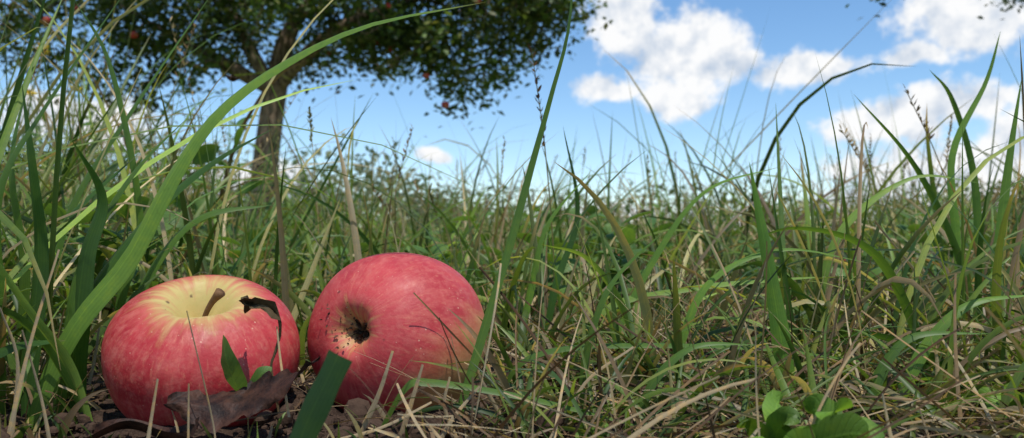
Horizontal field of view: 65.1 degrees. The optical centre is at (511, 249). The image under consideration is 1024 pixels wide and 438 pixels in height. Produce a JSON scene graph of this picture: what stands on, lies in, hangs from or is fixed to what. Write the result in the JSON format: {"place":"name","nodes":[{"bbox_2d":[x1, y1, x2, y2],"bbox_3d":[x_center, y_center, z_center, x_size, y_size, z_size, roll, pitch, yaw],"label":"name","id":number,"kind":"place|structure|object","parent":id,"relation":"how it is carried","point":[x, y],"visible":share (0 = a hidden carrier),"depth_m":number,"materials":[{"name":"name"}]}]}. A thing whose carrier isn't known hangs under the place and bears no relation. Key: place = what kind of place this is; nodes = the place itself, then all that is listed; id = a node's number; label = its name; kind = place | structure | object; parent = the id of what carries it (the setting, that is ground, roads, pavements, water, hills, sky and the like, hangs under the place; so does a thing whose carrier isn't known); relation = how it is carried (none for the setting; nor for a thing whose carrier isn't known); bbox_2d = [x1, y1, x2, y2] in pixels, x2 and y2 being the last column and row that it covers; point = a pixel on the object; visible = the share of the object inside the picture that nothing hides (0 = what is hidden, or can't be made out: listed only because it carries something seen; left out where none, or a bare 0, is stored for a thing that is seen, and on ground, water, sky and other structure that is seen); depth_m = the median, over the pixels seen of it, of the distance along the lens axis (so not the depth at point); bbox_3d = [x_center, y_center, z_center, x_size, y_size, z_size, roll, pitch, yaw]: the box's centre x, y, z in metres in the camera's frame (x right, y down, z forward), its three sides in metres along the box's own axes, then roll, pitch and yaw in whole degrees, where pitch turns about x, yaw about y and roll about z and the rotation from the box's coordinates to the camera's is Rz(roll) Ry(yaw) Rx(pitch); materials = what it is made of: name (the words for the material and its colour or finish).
{"place":"outdoors","nodes":[
{"label":"outdoors","id":0,"kind":"place"},
{"bbox_2d":[0,0,1023,437],"bbox_3d":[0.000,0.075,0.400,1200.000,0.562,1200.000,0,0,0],"label":"ground","id":1,"kind":"structure","parent":0,"point":[111,414],"depth_m":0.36,"materials":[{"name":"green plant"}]},
{"bbox_2d":[26,89,52,179],"bbox_3d":[-1.306,-0.178,2.208,0.085,0.527,0.107,0,0,-38],"label":"yellow flower","id":2,"kind":"object","parent":1,"relation":"on","point":[29,91],"visible":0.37,"depth_m":2.20,"materials":[{"name":"green plant"}]},
{"bbox_2d":[27,49,59,179],"bbox_3d":[-1.165,-0.209,1.998,0.107,0.587,0.101,0,0,0],"label":"yellow flower","id":3,"kind":"object","parent":1,"relation":"on","point":[43,115],"visible":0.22,"depth_m":2.00,"materials":[{"name":"green plant"}]},
{"bbox_2d":[32,42,62,160],"bbox_3d":[-1.218,-0.229,2.105,0.086,0.628,0.108,0,0,-37],"label":"yellow flower","id":4,"kind":"object","parent":1,"relation":"on","point":[33,133],"visible":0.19,"depth_m":2.10,"materials":[{"name":"green plant"}]},
{"bbox_2d":[68,85,95,165],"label":"yellow flower","id":5,"kind":"object","parent":1,"relation":"on","point":[86,123],"visible":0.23,"depth_m":2.00,"materials":[{"name":"green plant"}]},
{"bbox_2d":[86,417,198,437],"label":"dead leaf","id":6,"kind":"object","parent":1,"relation":"on","point":[104,428],"visible":0.95,"depth_m":0.30,"materials":[{"name":"brown plant"}]},
{"bbox_2d":[101,275,299,428],"bbox_3d":[-0.138,0.047,0.361,0.083,0.068,0.084,-13,32,-41],"label":"apple","id":7,"kind":"object","parent":1,"relation":"on","point":[147,341],"visible":0.66,"depth_m":0.33,"materials":[{"name":"red food"}]},
{"bbox_2d":[163,357,319,433],"bbox_3d":[-0.101,0.053,0.304,0.062,0.028,0.021,0,0,0],"label":"dead leaf","id":8,"kind":"object","parent":1,"relation":"on","point":[267,390],"visible":1,"depth_m":0.30,"materials":[{"name":"brown plant"}]},
{"bbox_2d":[210,74,278,269],"bbox_3d":[-0.344,-0.067,1.000,0.095,0.304,0.104,0,0,35],"label":"thistle","id":9,"kind":"object","parent":1,"relation":"on","point":[240,130],"visible":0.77,"depth_m":1.00,"materials":[{"name":"green plant"}]},
{"bbox_2d":[221,335,271,390],"bbox_3d":[-0.104,0.045,0.310,0.020,0.024,0.009,0,0,0],"label":"green leaf","id":10,"kind":"object","parent":1,"relation":"on","point":[235,377],"visible":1,"depth_m":0.31,"materials":[{"name":"green plant"}]},
{"bbox_2d":[239,295,281,411],"bbox_3d":[-0.100,0.041,0.316,0.017,0.046,0.010,0,0,20],"label":"withered leaf","id":11,"kind":"object","parent":1,"relation":"on","point":[269,308],"visible":1,"depth_m":0.32,"materials":[{"name":"brown plant"}]},
{"bbox_2d":[0,0,612,226],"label":"apple tree","id":12,"kind":"object","parent":1,"relation":"on","point":[419,32],"visible":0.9,"depth_m":7.45,"materials":[{"name":"green plant"}]},
{"bbox_2d":[1,383,734,437],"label":"soil crumbs","id":13,"kind":"object","parent":1,"relation":"on","point":[358,407],"visible":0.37,"depth_m":0.33,"materials":[{"name":"brown soil"}]},
{"bbox_2d":[307,252,486,412],"bbox_3d":[-0.056,0.043,0.386,0.086,0.086,0.075,-33,-24,16],"label":"apple","id":14,"kind":"object","parent":1,"relation":"on","point":[374,307],"visible":0.88,"depth_m":0.36,"materials":[{"name":"red food"}]},
{"bbox_2d":[2,144,1020,361],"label":"weeds","id":15,"kind":"object","parent":1,"relation":"on","point":[628,231],"visible":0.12,"depth_m":0.73,"materials":[{"name":"green plant"}]},
{"bbox_2d":[1,88,1023,237],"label":"distant hedge","id":16,"kind":"object","parent":1,"relation":"on","point":[360,169],"visible":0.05,"depth_m":24.28,"materials":[{"name":"green plant"}]},
{"bbox_2d":[635,209,680,277],"bbox_3d":[0.204,0.014,1.155,0.088,0.144,0.107,0,0,-34],"label":"thistle","id":17,"kind":"object","parent":1,"relation":"on","point":[652,222],"visible":0.23,"depth_m":1.15,"materials":[{"name":"green plant"}]},
{"bbox_2d":[572,383,1023,437],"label":"seedling","id":18,"kind":"object","parent":1,"relation":"on","point":[832,420],"visible":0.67,"depth_m":0.25,"materials":[{"name":"green plant"}]},
{"bbox_2d":[845,0,1023,21],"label":"apple tree","id":19,"kind":"object","parent":1,"relation":"on","point":[1006,2],"visible":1,"depth_m":8.81,"materials":[{"name":"green plant"}]},
{"bbox_2d":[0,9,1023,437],"bbox_3d":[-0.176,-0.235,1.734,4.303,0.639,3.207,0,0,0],"label":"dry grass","id":20,"kind":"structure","parent":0,"point":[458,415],"depth_m":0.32,"materials":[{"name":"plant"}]},
{"bbox_2d":[0,0,1023,233],"label":"sky","id":21,"kind":"structure","parent":0,"point":[682,55],"materials":[{"name":"blue"}]}
]}

